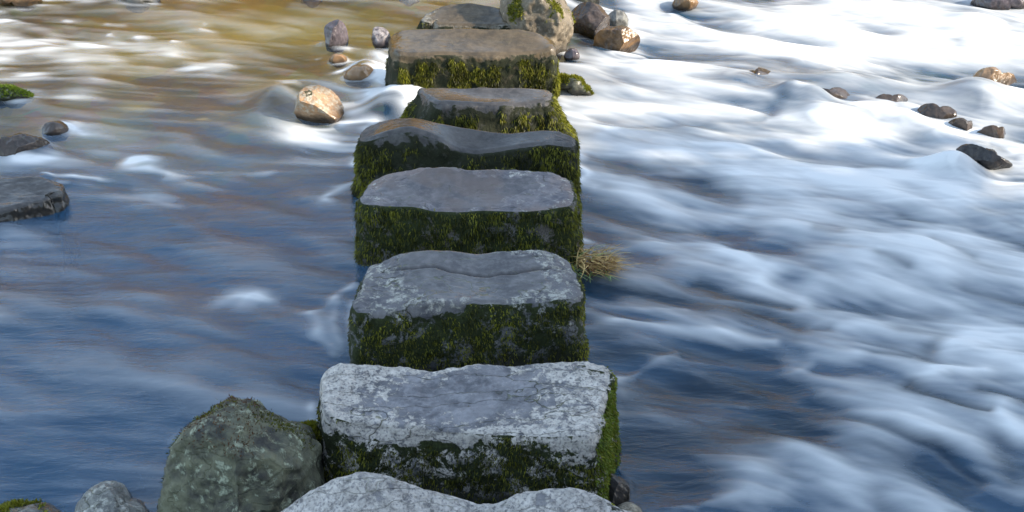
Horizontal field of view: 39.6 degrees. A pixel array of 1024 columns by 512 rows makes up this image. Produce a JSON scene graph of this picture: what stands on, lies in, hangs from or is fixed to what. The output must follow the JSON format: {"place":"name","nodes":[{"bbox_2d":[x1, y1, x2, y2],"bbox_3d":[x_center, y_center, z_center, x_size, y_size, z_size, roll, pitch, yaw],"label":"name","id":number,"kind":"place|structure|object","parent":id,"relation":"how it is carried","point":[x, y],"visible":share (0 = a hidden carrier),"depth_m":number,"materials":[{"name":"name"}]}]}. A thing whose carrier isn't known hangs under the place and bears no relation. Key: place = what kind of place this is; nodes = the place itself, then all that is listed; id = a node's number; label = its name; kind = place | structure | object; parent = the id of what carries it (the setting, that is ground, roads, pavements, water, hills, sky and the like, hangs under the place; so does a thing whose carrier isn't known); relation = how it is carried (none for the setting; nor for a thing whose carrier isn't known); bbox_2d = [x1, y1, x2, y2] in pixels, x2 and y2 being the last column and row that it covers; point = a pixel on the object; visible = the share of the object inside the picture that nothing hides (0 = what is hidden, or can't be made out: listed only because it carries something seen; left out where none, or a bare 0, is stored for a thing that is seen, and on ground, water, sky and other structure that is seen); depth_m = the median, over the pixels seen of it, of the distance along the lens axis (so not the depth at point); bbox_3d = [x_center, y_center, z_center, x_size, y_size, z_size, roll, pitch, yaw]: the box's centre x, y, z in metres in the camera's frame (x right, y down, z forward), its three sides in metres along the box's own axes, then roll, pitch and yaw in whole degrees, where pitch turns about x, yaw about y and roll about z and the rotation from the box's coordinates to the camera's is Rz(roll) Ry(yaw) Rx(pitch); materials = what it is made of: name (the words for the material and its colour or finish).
{"place":"outdoors","nodes":[
{"label":"outdoors","id":0,"kind":"place"},
{"bbox_2d":[0,0,1023,511],"bbox_3d":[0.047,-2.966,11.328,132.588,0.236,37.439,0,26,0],"label":"river water","id":1,"kind":"structure","parent":0,"point":[686,454],"depth_m":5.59,"materials":[{"name":"liquid"}]},
{"bbox_2d":[0,84,35,108],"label":"rock","id":2,"kind":"object","parent":1,"relation":"on","point":[10,94],"visible":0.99,"depth_m":6.67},
{"bbox_2d":[0,0,42,11],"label":"rock","id":3,"kind":"object","parent":1,"relation":"in","point":[25,5],"visible":1,"depth_m":8.16,"materials":[{"name":"brown stone"}]},
{"bbox_2d":[0,133,54,167],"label":"rock","id":4,"kind":"object","parent":1,"relation":"on","point":[14,144],"visible":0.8,"depth_m":6.04,"materials":[{"name":"grey stone"}]},
{"bbox_2d":[0,497,66,511],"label":"rock","id":5,"kind":"object","parent":1,"relation":"on","point":[26,505],"visible":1,"depth_m":3.76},
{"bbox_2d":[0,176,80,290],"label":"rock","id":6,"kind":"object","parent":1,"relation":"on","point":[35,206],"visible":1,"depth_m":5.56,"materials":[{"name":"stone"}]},
{"bbox_2d":[42,120,69,141],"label":"rock","id":7,"kind":"object","parent":1,"relation":"on","point":[53,131],"visible":1,"depth_m":6.25,"materials":[{"name":"grey stone"}]},
{"bbox_2d":[74,481,153,511],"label":"rock","id":8,"kind":"object","parent":1,"relation":"on","point":[109,496],"visible":1,"depth_m":3.70,"materials":[{"name":"grey stone"}]},
{"bbox_2d":[116,0,161,13],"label":"rock","id":9,"kind":"object","parent":1,"relation":"on","point":[137,5],"visible":0.93,"depth_m":8.17,"materials":[{"name":"grey stone"}]},
{"bbox_2d":[157,395,325,511],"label":"boulder","id":10,"kind":"object","parent":1,"relation":"on","point":[231,453],"visible":0.98,"depth_m":3.60,"materials":[{"name":"grey stone"}]},
{"bbox_2d":[299,419,319,440],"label":"rock","id":11,"kind":"object","parent":1,"relation":"on","point":[311,423],"visible":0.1,"depth_m":4.03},
{"bbox_2d":[300,0,322,7],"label":"rock","id":12,"kind":"object","parent":1,"relation":"on","point":[308,3],"visible":0.99,"depth_m":8.17,"materials":[{"name":"grey stone"}]},
{"bbox_2d":[294,85,343,125],"bbox_3d":[-0.875,-0.680,6.475,0.222,0.183,0.226,0,26,0],"label":"boulder","id":13,"kind":"object","parent":1,"relation":"on","point":[317,105],"visible":1,"depth_m":6.42,"materials":[{"name":"beige stone"}]},
{"bbox_2d":[324,19,348,52],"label":"rock","id":14,"kind":"object","parent":1,"relation":"on","point":[336,35],"visible":0.97,"depth_m":7.40,"materials":[{"name":"grey stone"}]},
{"bbox_2d":[329,53,347,67],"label":"rock","id":15,"kind":"object","parent":1,"relation":"in","point":[338,60],"visible":1,"depth_m":7.17,"materials":[{"name":"brown stone"}]},
{"bbox_2d":[343,64,373,87],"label":"rock","id":16,"kind":"object","parent":1,"relation":"on","point":[356,75],"visible":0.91,"depth_m":6.90,"materials":[{"name":"brown stone"}]},
{"bbox_2d":[371,27,389,50],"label":"rock","id":17,"kind":"object","parent":1,"relation":"in","point":[380,37],"visible":0.96,"depth_m":7.39,"materials":[{"name":"grey stone"}]},
{"bbox_2d":[398,0,419,6],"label":"rock","id":18,"kind":"object","parent":1,"relation":"on","point":[408,3],"visible":0.99,"depth_m":8.18,"materials":[{"name":"grey stone"}]},
{"bbox_2d":[281,472,631,511],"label":"stepping stone","id":19,"kind":"object","parent":1,"relation":"in","point":[363,492],"visible":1,"depth_m":3.35,"materials":[{"name":"grey stone"}]},
{"bbox_2d":[416,3,510,29],"bbox_3d":[-0.209,-1.046,7.405,0.801,0.513,0.344,3,26,6],"label":"stepping stone","id":20,"kind":"object","parent":1,"relation":"in","point":[465,15],"visible":0.25,"depth_m":7.29,"materials":[{"name":"grey stone"}]},
{"bbox_2d":[350,118,585,241],"bbox_3d":[-0.183,-0.284,5.686,0.969,0.528,0.270,2,26,4],"label":"stepping stone","id":21,"kind":"object","parent":1,"relation":"in","point":[386,147],"visible":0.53,"depth_m":5.55,"materials":[{"name":"grey stone"}]},
{"bbox_2d":[347,250,589,371],"bbox_3d":[-0.133,0.255,4.540,0.786,0.487,0.392,-2,26,-5],"label":"stepping stone","id":22,"kind":"object","parent":1,"relation":"in","point":[432,310],"visible":0.8,"depth_m":4.38,"materials":[{"name":"grey stone"}]},
{"bbox_2d":[316,361,622,503],"bbox_3d":[-0.117,0.576,3.931,0.905,0.475,0.437,0,26,0],"label":"stepping stone","id":23,"kind":"object","parent":1,"relation":"in","point":[484,434],"visible":0.79,"depth_m":3.79,"materials":[{"name":"grey stone"}]},
{"bbox_2d":[353,167,585,296],"bbox_3d":[-0.151,-0.047,5.172,0.852,0.513,0.356,0,26,0],"label":"stepping stone","id":24,"kind":"object","parent":1,"relation":"in","point":[457,209],"visible":0.65,"depth_m":5.02,"materials":[{"name":"stone"}]},
{"bbox_2d":[568,241,654,280],"bbox_3d":[0.310,0.030,5.014,0.366,0.166,0.247,0,26,0],"label":"grass clump","id":25,"kind":"object","parent":24,"relation":"on","point":[597,262],"visible":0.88,"depth_m":5.00,"materials":[{"name":"beige plant"}]},
{"bbox_2d":[382,28,561,120],"bbox_3d":[-0.193,-0.810,6.739,0.886,0.502,0.401,0,26,0],"label":"stepping stone","id":26,"kind":"object","parent":1,"relation":"in","point":[463,58],"visible":0.64,"depth_m":6.59,"materials":[{"name":"grey stone"}]},
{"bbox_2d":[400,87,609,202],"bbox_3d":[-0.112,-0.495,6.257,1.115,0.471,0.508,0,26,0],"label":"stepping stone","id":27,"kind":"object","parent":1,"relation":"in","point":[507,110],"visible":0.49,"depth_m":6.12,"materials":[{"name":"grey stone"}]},
{"bbox_2d":[499,0,574,60],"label":"boulder","id":28,"kind":"object","parent":1,"relation":"on","point":[554,20],"visible":0.74,"depth_m":7.17,"materials":[{"name":"beige stone"}]},
{"bbox_2d":[564,48,579,62],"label":"rock","id":29,"kind":"object","parent":1,"relation":"on","point":[572,55],"visible":0.98,"depth_m":7.23,"materials":[{"name":"grey stone"}]},
{"bbox_2d":[559,72,595,99],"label":"rock","id":30,"kind":"object","parent":1,"relation":"on","point":[575,86],"visible":0.87,"depth_m":6.72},
{"bbox_2d":[570,0,599,6],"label":"rock","id":31,"kind":"object","parent":1,"relation":"on","point":[576,2],"visible":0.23,"depth_m":8.21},
{"bbox_2d":[572,1,609,43],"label":"rock","id":32,"kind":"object","parent":1,"relation":"on","point":[592,20],"visible":0.76,"depth_m":7.59,"materials":[{"name":"grey stone"}]},
{"bbox_2d":[593,26,639,57],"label":"rock","id":33,"kind":"object","parent":1,"relation":"on","point":[626,39],"visible":0.98,"depth_m":7.44,"materials":[{"name":"brown stone"}]},
{"bbox_2d":[608,10,628,25],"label":"rock","id":34,"kind":"object","parent":1,"relation":"on","point":[618,17],"visible":0.62,"depth_m":7.79,"materials":[{"name":"grey stone"}]},
{"bbox_2d":[608,473,629,505],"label":"rock","id":35,"kind":"object","parent":1,"relation":"in","point":[619,491],"visible":0.61,"depth_m":3.80,"materials":[{"name":"grey stone"}]},
{"bbox_2d":[617,502,642,511],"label":"rock","id":36,"kind":"object","parent":1,"relation":"in","point":[630,506],"visible":0.83,"depth_m":3.75,"materials":[{"name":"grey stone"}]},
{"bbox_2d":[672,0,698,12],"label":"rock","id":37,"kind":"object","parent":1,"relation":"in","point":[685,6],"visible":1,"depth_m":8.21,"materials":[{"name":"brown stone"}]},
{"bbox_2d":[733,67,783,92],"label":"rock","id":38,"kind":"object","parent":1,"relation":"on","point":[746,81],"visible":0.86,"depth_m":7.05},
{"bbox_2d":[810,87,860,104],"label":"rock","id":39,"kind":"object","parent":1,"relation":"in","point":[835,92],"visible":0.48,"depth_m":6.80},
{"bbox_2d":[872,94,907,120],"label":"rock","id":40,"kind":"object","parent":1,"relation":"on","point":[896,99],"visible":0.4,"depth_m":6.76,"materials":[{"name":"grey stone"}]},
{"bbox_2d":[916,103,956,126],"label":"rock","id":41,"kind":"object","parent":1,"relation":"on","point":[937,112],"visible":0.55,"depth_m":6.60,"materials":[{"name":"grey stone"}]},
{"bbox_2d":[948,117,972,139],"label":"rock","id":42,"kind":"object","parent":1,"relation":"on","point":[963,124],"visible":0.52,"depth_m":6.47,"materials":[{"name":"grey stone"}]},
{"bbox_2d":[956,144,1012,174],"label":"rock","id":43,"kind":"object","parent":1,"relation":"on","point":[991,160],"visible":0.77,"depth_m":6.06,"materials":[{"name":"grey stone"}]},
{"bbox_2d":[962,67,1016,97],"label":"rock","id":44,"kind":"object","parent":1,"relation":"on","point":[998,75],"visible":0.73,"depth_m":7.12,"materials":[{"name":"beige stone"}]},
{"bbox_2d":[977,125,1006,146],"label":"rock","id":45,"kind":"object","parent":1,"relation":"on","point":[994,131],"visible":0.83,"depth_m":6.41,"materials":[{"name":"grey stone"}]},
{"bbox_2d":[970,0,1023,18],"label":"rock","id":46,"kind":"object","parent":1,"relation":"on","point":[1001,4],"visible":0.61,"depth_m":8.34,"materials":[{"name":"grey stone"}]}
]}

